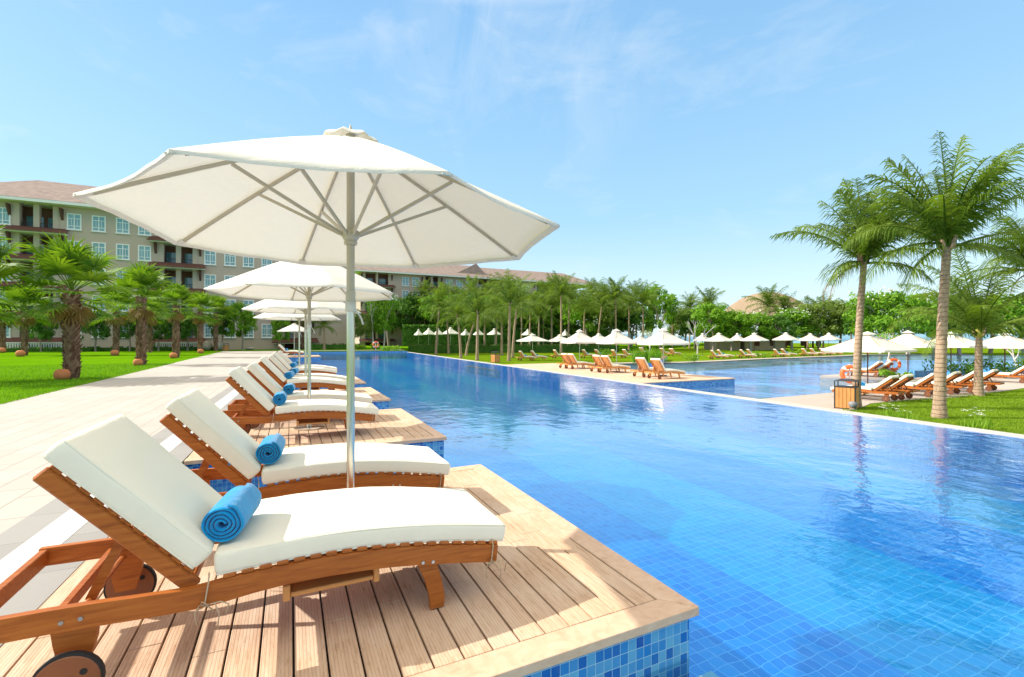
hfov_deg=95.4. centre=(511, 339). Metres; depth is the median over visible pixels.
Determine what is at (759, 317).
broadleaf tree
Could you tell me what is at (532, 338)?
poolside umbrella
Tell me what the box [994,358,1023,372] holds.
shrub
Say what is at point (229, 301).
window
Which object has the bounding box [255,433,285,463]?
rolled towel
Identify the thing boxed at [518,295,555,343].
coconut palm
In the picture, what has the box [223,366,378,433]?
sun lounger
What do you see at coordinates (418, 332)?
poolside umbrella
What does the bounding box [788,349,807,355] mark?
shrub
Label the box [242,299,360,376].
patio umbrella
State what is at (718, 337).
poolside umbrella
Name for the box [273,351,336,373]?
sun lounger
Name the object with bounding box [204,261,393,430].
patio umbrella
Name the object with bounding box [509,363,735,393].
deck platform
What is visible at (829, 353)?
sun lounger
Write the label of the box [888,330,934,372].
poolside umbrella
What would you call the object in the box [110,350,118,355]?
terracotta ball
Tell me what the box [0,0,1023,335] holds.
sky
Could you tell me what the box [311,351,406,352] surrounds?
pool end wall
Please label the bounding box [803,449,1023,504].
pool floor
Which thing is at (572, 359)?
sun lounger
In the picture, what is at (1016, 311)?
broadleaf tree
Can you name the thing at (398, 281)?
hotel wing
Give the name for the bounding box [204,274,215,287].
window
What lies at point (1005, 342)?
poolside umbrella
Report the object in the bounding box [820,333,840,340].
poolside umbrella
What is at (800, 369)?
pool water
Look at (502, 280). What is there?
coconut palm
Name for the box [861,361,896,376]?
sun lounger
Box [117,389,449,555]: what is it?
sun lounger
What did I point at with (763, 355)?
shrub
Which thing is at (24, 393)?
grass
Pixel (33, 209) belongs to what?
hotel building
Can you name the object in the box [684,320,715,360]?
bare tree
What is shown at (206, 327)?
window
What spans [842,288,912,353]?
broadleaf tree
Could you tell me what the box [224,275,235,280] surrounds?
window
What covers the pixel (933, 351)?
broadleaf tree
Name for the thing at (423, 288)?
coconut palm
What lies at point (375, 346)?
lifebuoy stand
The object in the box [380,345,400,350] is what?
shrub
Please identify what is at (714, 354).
sun lounger
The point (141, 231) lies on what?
window
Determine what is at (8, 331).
window
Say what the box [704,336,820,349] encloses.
bar building
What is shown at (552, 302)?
coconut palm
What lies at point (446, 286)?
coconut palm
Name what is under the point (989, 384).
sun lounger
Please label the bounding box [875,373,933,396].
sun lounger
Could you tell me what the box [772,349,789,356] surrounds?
sun lounger
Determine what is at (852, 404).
garden lamp
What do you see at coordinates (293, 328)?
patio umbrella
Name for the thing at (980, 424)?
spider lily
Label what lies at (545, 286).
coconut palm
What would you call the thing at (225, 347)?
litter bin
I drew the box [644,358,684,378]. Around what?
sun lounger
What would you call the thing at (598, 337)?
poolside umbrella
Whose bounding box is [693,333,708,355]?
poolside umbrella
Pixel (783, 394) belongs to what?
pool floor
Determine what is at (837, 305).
broadleaf tree
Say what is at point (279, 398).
rolled towel
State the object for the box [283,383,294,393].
rolled towel
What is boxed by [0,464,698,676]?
deck platform
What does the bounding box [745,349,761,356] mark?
sun lounger
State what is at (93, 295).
window
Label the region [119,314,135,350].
broadleaf tree
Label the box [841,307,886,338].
broadleaf tree
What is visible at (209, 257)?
window
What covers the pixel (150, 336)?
fan palm
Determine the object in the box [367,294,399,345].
broadleaf tree
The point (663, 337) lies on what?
poolside umbrella
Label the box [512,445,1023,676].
pool floor
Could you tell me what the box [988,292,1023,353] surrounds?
broadleaf tree
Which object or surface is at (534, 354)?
sun lounger
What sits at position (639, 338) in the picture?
poolside umbrella
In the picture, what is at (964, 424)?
spider lily
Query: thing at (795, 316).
broadleaf tree
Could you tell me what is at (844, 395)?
litter bin
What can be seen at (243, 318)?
broadleaf tree
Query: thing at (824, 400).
terrace paving
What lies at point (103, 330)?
broadleaf tree
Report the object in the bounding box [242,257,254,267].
window
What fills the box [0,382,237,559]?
granite strip
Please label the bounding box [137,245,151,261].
window
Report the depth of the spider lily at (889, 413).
12.57 m
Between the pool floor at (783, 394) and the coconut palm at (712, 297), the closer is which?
the pool floor at (783, 394)
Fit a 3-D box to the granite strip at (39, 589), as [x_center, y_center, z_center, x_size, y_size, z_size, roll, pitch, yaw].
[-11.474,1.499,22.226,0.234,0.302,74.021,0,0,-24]
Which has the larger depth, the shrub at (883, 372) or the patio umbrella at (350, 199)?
the shrub at (883, 372)
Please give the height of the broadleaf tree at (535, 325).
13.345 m
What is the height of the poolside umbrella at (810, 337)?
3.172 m
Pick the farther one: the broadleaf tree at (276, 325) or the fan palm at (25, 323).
the broadleaf tree at (276, 325)
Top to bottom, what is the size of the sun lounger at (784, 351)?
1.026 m
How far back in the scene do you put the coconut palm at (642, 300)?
88.08 m
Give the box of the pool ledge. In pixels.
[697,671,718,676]
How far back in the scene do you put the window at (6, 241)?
55.39 m
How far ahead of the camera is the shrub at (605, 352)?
53.33 m
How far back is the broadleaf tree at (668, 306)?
102.14 m
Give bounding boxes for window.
[0,207,10,224]
[0,235,9,252]
[6,327,10,337]
[66,213,81,230]
[91,215,106,232]
[92,242,105,257]
[92,295,106,311]
[115,217,129,234]
[115,243,129,259]
[115,271,126,285]
[137,226,151,235]
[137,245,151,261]
[203,250,216,265]
[203,323,213,337]
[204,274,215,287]
[223,254,235,266]
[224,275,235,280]
[224,299,235,305]
[224,323,235,337]
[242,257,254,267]
[243,300,253,314]
[244,325,253,337]
[261,258,271,266]
[261,324,271,337]
[402,277,408,285]
[402,290,408,299]
[412,277,418,286]
[446,279,452,288]
[456,280,462,288]
[785,340,789,345]
[800,341,805,345]
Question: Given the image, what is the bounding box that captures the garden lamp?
[848,401,857,410]
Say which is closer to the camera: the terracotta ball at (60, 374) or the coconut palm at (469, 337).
the terracotta ball at (60, 374)
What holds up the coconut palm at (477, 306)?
on the lawn at (484, 357)
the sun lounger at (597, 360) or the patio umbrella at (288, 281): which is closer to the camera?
the patio umbrella at (288, 281)
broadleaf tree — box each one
[28,314,59,351]
[80,312,111,350]
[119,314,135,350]
[146,316,171,350]
[171,313,197,350]
[208,306,233,341]
[226,300,257,349]
[270,320,291,349]
[355,308,372,343]
[364,296,412,345]
[365,301,378,348]
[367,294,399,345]
[396,293,429,324]
[418,292,468,328]
[448,293,493,328]
[466,292,514,330]
[494,291,541,330]
[514,291,566,330]
[537,290,593,331]
[557,294,614,344]
[581,292,641,344]
[607,306,657,346]
[642,284,679,349]
[666,307,696,347]
[676,309,712,348]
[690,301,736,350]
[712,309,756,350]
[725,310,779,350]
[754,313,798,348]
[770,306,825,349]
[794,301,847,349]
[818,299,851,342]
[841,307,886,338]
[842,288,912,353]
[872,287,952,353]
[901,290,969,353]
[928,296,999,354]
[966,294,1023,353]
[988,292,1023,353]
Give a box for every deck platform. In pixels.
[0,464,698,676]
[184,408,446,491]
[274,387,390,415]
[287,355,320,359]
[295,377,365,389]
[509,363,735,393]
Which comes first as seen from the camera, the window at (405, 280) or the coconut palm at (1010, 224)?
the coconut palm at (1010, 224)
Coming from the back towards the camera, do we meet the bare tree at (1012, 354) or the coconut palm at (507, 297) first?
the coconut palm at (507, 297)
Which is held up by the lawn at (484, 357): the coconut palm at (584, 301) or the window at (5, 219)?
the coconut palm at (584, 301)
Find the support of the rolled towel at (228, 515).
on the sun lounger at (162, 500)
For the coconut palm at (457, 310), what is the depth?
56.27 m
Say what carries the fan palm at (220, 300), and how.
on the lawn at (9, 359)
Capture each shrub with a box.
[355,344,380,349]
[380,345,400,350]
[598,349,611,356]
[681,352,698,361]
[754,351,771,357]
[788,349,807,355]
[878,368,914,377]
[920,357,973,375]
[959,357,1011,372]
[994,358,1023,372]
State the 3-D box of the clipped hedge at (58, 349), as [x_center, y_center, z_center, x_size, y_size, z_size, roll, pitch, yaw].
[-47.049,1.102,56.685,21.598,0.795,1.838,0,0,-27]
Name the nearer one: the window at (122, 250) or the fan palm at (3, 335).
the fan palm at (3, 335)
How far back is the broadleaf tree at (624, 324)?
96.71 m
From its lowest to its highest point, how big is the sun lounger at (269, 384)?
0.983 m
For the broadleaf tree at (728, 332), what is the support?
on the lawn at (484, 357)
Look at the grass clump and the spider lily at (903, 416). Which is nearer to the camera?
the spider lily at (903, 416)
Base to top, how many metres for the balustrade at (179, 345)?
1.030 m
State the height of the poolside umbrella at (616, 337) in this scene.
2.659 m
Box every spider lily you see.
[877,403,899,416]
[890,405,918,419]
[957,407,987,429]
[965,409,992,429]
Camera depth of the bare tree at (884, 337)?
27.31 m
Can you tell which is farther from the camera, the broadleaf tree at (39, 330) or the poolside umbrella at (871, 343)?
the broadleaf tree at (39, 330)
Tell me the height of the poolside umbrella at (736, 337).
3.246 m
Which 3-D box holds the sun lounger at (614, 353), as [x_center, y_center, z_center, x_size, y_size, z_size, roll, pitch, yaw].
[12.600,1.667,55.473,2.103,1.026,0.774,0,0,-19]
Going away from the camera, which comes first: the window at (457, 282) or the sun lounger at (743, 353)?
the sun lounger at (743, 353)
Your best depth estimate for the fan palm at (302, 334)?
66.17 m
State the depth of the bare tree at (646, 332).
54.19 m
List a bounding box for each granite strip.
[0,353,288,646]
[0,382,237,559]
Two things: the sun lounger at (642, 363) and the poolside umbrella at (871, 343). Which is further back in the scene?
the sun lounger at (642, 363)
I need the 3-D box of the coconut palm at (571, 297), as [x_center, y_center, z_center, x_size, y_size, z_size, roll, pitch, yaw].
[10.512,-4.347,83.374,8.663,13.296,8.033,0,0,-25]
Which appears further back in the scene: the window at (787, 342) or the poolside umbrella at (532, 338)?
the window at (787, 342)
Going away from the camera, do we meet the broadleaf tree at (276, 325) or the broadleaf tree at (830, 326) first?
the broadleaf tree at (276, 325)
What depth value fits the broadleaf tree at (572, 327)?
106.01 m
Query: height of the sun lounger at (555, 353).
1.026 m
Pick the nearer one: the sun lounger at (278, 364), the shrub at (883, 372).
the sun lounger at (278, 364)
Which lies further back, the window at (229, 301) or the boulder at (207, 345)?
the window at (229, 301)
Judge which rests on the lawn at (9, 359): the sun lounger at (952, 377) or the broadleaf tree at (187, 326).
the broadleaf tree at (187, 326)
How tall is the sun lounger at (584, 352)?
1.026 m
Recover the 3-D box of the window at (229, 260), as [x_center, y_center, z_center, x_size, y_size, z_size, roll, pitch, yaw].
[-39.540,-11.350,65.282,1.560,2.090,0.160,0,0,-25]
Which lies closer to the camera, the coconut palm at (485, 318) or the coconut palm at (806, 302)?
the coconut palm at (485, 318)
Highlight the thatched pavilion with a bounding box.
[726,292,813,347]
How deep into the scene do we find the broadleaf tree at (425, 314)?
106.58 m
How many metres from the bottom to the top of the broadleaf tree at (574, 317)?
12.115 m
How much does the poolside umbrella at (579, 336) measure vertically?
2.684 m
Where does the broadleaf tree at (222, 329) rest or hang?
on the lawn at (9, 359)
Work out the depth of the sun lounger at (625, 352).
57.32 m
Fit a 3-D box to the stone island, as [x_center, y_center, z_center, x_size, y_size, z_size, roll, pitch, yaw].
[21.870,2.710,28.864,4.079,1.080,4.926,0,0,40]
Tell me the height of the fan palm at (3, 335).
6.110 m
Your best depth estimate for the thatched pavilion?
130.90 m
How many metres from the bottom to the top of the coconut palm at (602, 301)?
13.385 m
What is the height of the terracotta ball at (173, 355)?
0.419 m
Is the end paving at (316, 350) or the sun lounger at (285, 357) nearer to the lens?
the sun lounger at (285, 357)
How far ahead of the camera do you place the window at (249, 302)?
66.26 m
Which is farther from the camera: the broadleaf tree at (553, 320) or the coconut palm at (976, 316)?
the broadleaf tree at (553, 320)
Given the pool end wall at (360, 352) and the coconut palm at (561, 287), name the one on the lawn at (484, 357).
the coconut palm at (561, 287)
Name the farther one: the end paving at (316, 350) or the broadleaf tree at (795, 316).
the broadleaf tree at (795, 316)
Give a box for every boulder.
[203,341,212,349]
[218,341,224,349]
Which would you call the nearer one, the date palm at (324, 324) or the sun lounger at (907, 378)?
the sun lounger at (907, 378)
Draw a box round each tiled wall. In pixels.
[906,370,933,376]
[947,368,971,374]
[984,366,1023,373]
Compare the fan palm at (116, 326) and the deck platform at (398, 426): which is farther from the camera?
the fan palm at (116, 326)
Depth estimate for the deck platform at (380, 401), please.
11.11 m
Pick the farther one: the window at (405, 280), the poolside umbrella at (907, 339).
the window at (405, 280)
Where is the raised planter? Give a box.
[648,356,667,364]
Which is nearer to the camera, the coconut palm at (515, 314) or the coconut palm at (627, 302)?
the coconut palm at (515, 314)
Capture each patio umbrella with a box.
[73,124,559,546]
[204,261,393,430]
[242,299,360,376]
[253,313,340,366]
[277,323,303,355]
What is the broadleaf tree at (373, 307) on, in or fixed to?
on the lawn at (9, 359)
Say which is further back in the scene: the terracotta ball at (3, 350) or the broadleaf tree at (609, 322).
the broadleaf tree at (609, 322)
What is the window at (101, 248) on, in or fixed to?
in the hotel building at (33, 209)
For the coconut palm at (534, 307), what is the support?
on the lawn at (484, 357)
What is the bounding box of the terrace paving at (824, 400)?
[763,374,1023,410]
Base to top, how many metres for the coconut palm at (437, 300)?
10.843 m
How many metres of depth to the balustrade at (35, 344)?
53.63 m
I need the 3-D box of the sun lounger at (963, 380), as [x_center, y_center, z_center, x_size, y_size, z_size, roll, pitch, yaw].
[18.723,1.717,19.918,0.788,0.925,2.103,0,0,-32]
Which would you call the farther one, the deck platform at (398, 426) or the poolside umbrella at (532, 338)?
the poolside umbrella at (532, 338)
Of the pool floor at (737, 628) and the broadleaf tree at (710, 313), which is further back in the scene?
the broadleaf tree at (710, 313)
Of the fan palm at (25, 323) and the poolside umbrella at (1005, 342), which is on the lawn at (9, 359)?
the fan palm at (25, 323)
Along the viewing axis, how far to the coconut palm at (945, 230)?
12.92 m
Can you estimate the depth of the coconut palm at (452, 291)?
110.72 m
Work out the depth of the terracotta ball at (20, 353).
37.75 m
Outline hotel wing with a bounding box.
[355,264,591,345]
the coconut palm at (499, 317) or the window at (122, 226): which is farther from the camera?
the coconut palm at (499, 317)
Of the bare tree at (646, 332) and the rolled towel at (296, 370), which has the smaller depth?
the rolled towel at (296, 370)
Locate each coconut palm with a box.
[408,278,434,328]
[413,282,463,354]
[427,279,455,296]
[430,293,479,357]
[430,298,458,353]
[444,285,470,328]
[446,282,508,359]
[454,304,492,355]
[456,273,483,295]
[465,298,498,345]
[476,280,499,299]
[477,268,549,360]
[480,298,524,354]
[484,293,513,344]
[486,272,520,291]
[498,283,542,356]
[503,277,543,343]
[513,290,547,343]
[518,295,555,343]
[530,285,578,352]
[532,279,555,343]
[537,270,581,352]
[538,273,565,290]
[548,279,593,337]
[566,284,605,333]
[572,281,625,344]
[577,277,602,296]
[589,275,635,344]
[610,284,654,350]
[619,283,665,349]
[620,278,655,345]
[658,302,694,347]
[675,291,705,348]
[684,286,732,333]
[741,283,795,315]
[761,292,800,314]
[769,177,951,407]
[794,295,831,348]
[804,291,839,348]
[837,130,1023,418]
[886,246,1023,395]
[950,212,1023,302]
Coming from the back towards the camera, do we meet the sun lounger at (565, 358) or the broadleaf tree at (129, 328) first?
the broadleaf tree at (129, 328)
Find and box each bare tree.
[640,328,651,352]
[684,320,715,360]
[876,332,899,374]
[1002,338,1023,365]
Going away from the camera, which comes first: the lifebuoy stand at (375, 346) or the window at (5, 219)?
the window at (5, 219)
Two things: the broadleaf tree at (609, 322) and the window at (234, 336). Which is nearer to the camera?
the window at (234, 336)
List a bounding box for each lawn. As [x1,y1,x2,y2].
[0,345,405,462]
[421,342,1023,427]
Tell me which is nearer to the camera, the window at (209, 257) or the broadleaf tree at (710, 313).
the window at (209, 257)
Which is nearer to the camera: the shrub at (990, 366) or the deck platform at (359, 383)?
the deck platform at (359, 383)
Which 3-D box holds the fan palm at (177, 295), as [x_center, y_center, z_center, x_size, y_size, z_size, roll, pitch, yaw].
[-25.735,-1.573,35.596,3.855,6.176,3.854,0,0,21]
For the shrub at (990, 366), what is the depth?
26.99 m
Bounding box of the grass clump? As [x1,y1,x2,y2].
[628,346,661,362]
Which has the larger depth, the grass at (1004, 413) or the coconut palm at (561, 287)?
the coconut palm at (561, 287)
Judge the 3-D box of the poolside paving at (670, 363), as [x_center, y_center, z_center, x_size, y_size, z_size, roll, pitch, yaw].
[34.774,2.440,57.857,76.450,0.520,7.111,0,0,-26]
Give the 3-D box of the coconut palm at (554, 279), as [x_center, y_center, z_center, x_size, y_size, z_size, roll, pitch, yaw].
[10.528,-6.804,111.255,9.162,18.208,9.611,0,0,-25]
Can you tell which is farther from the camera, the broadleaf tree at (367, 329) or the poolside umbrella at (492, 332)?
the poolside umbrella at (492, 332)
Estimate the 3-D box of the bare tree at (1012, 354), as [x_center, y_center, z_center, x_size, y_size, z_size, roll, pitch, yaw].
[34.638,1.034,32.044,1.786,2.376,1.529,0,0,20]
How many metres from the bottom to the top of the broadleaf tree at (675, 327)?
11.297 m
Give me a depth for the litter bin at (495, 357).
45.23 m
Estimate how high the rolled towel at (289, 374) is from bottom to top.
0.164 m
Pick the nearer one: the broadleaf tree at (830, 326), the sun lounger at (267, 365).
the sun lounger at (267, 365)
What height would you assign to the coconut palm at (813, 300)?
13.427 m
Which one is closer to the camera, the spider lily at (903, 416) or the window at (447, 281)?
the spider lily at (903, 416)
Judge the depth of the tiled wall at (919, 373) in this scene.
28.31 m
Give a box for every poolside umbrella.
[414,329,422,345]
[422,328,433,334]
[442,327,457,345]
[487,328,500,334]
[516,334,548,355]
[548,334,566,342]
[561,329,596,368]
[592,333,604,340]
[596,329,637,371]
[634,335,644,355]
[637,328,689,375]
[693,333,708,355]
[704,333,733,357]
[731,333,743,354]
[740,333,768,356]
[772,332,798,340]
[796,333,823,354]
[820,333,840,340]
[821,331,916,383]
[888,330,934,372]
[929,332,985,373]
[983,332,1023,376]
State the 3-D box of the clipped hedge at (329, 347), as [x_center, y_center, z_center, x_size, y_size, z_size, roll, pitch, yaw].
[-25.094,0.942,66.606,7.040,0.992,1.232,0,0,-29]
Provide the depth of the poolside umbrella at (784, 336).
66.21 m
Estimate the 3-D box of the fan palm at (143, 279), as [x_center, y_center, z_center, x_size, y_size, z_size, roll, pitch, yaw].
[-20.122,-1.471,25.112,4.097,5.945,4.129,0,0,-10]
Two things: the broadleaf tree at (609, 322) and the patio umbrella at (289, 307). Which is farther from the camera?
the broadleaf tree at (609, 322)
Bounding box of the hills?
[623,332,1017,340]
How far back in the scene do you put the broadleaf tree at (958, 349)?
70.85 m
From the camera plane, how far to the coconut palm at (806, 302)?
110.97 m
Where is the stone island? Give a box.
[820,373,902,390]
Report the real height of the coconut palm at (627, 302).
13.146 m
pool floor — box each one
[444,442,910,676]
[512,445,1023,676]
[610,439,1023,606]
[688,360,1010,397]
[704,448,1023,536]
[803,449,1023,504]
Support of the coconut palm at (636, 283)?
on the lawn at (484, 357)
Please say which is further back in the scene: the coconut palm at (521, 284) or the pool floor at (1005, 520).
the coconut palm at (521, 284)
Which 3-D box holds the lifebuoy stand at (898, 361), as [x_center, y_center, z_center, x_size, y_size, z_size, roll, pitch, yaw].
[22.365,1.630,27.297,0.750,1.140,0.214,0,0,19]
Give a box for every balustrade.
[6,342,61,347]
[156,342,197,346]
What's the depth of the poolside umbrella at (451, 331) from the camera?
95.65 m
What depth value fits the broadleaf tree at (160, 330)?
56.51 m
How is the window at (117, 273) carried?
in the hotel building at (33, 209)
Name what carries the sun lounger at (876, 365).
on the stone island
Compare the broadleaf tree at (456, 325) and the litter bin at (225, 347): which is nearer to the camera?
the litter bin at (225, 347)
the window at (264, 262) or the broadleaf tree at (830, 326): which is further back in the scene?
the broadleaf tree at (830, 326)
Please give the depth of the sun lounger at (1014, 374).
23.74 m
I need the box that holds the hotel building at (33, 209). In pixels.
[0,180,345,349]
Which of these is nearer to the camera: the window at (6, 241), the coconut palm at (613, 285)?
the window at (6, 241)
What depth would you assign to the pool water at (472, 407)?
8.32 m
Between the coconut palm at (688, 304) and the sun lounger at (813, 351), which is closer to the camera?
the sun lounger at (813, 351)
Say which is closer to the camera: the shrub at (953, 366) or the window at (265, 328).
the shrub at (953, 366)
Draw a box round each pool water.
[215,352,1023,543]
[589,355,1023,398]
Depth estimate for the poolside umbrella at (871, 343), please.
20.33 m
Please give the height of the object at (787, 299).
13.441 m
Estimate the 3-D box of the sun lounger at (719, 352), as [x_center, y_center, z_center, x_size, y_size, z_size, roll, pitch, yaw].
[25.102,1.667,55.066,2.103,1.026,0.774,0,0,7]
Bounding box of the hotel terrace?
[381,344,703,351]
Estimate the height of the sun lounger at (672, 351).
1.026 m
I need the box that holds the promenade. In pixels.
[0,351,282,533]
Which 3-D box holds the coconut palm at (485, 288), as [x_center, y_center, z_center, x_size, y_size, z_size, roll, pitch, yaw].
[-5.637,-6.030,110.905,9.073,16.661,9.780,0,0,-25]
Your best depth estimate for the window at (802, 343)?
99.98 m
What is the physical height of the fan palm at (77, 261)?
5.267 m
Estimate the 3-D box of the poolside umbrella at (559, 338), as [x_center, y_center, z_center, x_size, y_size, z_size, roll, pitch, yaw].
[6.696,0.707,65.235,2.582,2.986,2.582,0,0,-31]
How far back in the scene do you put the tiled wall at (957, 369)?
29.71 m
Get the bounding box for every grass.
[0,362,174,403]
[843,391,1023,434]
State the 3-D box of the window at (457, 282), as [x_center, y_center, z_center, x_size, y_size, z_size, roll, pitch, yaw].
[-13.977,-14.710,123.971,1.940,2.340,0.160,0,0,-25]
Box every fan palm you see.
[0,224,51,330]
[0,281,56,355]
[0,299,18,347]
[1,231,139,378]
[88,281,148,352]
[91,259,180,364]
[132,295,167,352]
[148,281,204,357]
[180,291,224,350]
[196,293,235,350]
[297,321,311,348]
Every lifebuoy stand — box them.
[372,341,378,349]
[839,364,861,384]
[886,358,900,370]
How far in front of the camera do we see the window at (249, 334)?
66.39 m
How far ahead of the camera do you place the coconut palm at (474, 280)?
114.62 m
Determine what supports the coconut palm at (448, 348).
on the lawn at (484, 357)
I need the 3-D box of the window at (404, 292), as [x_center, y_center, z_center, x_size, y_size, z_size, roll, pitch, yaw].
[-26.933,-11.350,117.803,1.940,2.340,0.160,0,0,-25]
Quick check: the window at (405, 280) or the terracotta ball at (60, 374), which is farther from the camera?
the window at (405, 280)
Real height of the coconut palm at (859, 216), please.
7.762 m
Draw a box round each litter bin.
[223,343,228,350]
[491,351,499,361]
[834,378,858,408]
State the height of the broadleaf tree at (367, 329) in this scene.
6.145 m
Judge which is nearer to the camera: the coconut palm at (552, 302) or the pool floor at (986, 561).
the pool floor at (986, 561)
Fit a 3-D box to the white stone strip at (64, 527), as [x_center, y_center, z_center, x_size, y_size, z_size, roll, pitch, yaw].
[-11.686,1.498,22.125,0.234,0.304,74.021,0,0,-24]
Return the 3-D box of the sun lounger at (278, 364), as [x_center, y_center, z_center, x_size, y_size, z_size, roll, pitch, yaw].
[-5.315,0.858,11.912,2.103,0.983,0.788,0,0,-25]
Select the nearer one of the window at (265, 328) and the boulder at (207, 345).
the boulder at (207, 345)
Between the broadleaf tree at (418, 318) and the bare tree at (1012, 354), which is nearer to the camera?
the bare tree at (1012, 354)
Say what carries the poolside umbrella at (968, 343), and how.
on the terrace paving at (824, 400)
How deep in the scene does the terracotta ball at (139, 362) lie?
24.31 m
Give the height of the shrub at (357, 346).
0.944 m
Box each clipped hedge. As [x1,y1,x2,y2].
[6,346,213,351]
[311,343,361,349]
[402,324,608,345]
[408,344,618,352]
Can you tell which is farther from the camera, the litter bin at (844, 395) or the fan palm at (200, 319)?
the fan palm at (200, 319)
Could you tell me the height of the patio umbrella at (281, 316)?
2.767 m
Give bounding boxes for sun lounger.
[0,414,506,676]
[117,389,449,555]
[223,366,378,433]
[228,362,371,427]
[258,356,345,390]
[259,354,345,389]
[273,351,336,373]
[277,345,303,353]
[278,351,336,374]
[516,351,536,360]
[530,351,547,359]
[550,350,560,357]
[556,353,582,367]
[563,353,593,368]
[580,349,594,357]
[587,355,615,371]
[596,355,630,372]
[608,350,626,357]
[621,349,630,357]
[630,357,663,376]
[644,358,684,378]
[667,348,681,355]
[709,350,728,358]
[716,350,734,357]
[737,349,756,357]
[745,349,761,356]
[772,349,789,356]
[780,349,796,356]
[799,348,817,355]
[809,348,825,355]
[818,348,834,354]
[830,375,905,401]
[845,361,882,376]
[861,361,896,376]
[863,374,919,399]
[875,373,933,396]
[905,371,967,394]
[933,371,985,392]
[955,369,1003,390]
[983,366,1023,382]
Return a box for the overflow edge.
[410,352,1023,437]
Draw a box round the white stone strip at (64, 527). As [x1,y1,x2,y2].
[0,353,285,583]
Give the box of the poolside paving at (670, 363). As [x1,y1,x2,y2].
[540,354,967,368]
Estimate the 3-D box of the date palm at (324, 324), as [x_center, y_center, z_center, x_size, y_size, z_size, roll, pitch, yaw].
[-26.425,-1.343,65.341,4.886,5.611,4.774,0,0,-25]
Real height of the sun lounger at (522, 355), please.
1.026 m
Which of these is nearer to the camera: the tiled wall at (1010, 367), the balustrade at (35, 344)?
the tiled wall at (1010, 367)
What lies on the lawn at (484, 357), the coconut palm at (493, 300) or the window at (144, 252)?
the coconut palm at (493, 300)
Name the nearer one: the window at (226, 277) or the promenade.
the promenade
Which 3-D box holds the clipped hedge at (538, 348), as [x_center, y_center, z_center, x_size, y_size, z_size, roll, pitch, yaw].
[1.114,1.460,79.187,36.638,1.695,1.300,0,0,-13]
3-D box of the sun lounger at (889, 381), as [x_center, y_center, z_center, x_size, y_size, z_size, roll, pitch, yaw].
[13.032,1.717,17.128,0.788,0.925,2.103,0,0,-32]
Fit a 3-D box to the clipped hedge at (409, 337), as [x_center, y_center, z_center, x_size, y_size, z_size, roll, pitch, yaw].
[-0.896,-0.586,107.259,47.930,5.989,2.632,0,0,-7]
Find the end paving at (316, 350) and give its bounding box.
[224,350,362,351]
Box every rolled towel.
[201,483,261,541]
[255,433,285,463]
[273,391,286,404]
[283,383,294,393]
[284,371,294,378]
[290,368,298,373]
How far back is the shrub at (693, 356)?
45.98 m
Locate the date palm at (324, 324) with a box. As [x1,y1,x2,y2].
[311,321,339,349]
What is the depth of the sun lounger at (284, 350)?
37.38 m
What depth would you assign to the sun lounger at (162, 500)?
2.03 m
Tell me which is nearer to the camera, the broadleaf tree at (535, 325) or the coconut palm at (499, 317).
the coconut palm at (499, 317)
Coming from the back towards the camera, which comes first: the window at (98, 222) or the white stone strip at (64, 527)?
the window at (98, 222)
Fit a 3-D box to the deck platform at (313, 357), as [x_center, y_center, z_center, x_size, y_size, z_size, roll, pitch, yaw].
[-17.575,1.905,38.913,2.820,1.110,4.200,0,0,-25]
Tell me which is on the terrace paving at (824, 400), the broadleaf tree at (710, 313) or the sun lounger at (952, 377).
the sun lounger at (952, 377)
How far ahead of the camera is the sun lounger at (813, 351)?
63.81 m
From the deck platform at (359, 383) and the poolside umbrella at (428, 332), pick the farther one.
the poolside umbrella at (428, 332)
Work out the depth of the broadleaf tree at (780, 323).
92.64 m
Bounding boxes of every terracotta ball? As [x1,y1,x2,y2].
[0,348,6,352]
[15,350,25,356]
[53,369,70,379]
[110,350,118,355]
[133,359,142,365]
[169,353,177,357]
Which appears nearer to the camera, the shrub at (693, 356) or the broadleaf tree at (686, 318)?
the shrub at (693, 356)
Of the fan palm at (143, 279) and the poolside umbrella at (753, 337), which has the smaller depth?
the fan palm at (143, 279)
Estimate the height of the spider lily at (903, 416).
0.481 m
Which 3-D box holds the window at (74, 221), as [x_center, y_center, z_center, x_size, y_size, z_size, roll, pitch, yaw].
[-54.630,-14.710,58.098,1.560,2.090,0.160,0,0,-25]
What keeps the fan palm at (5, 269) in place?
on the lawn at (9, 359)

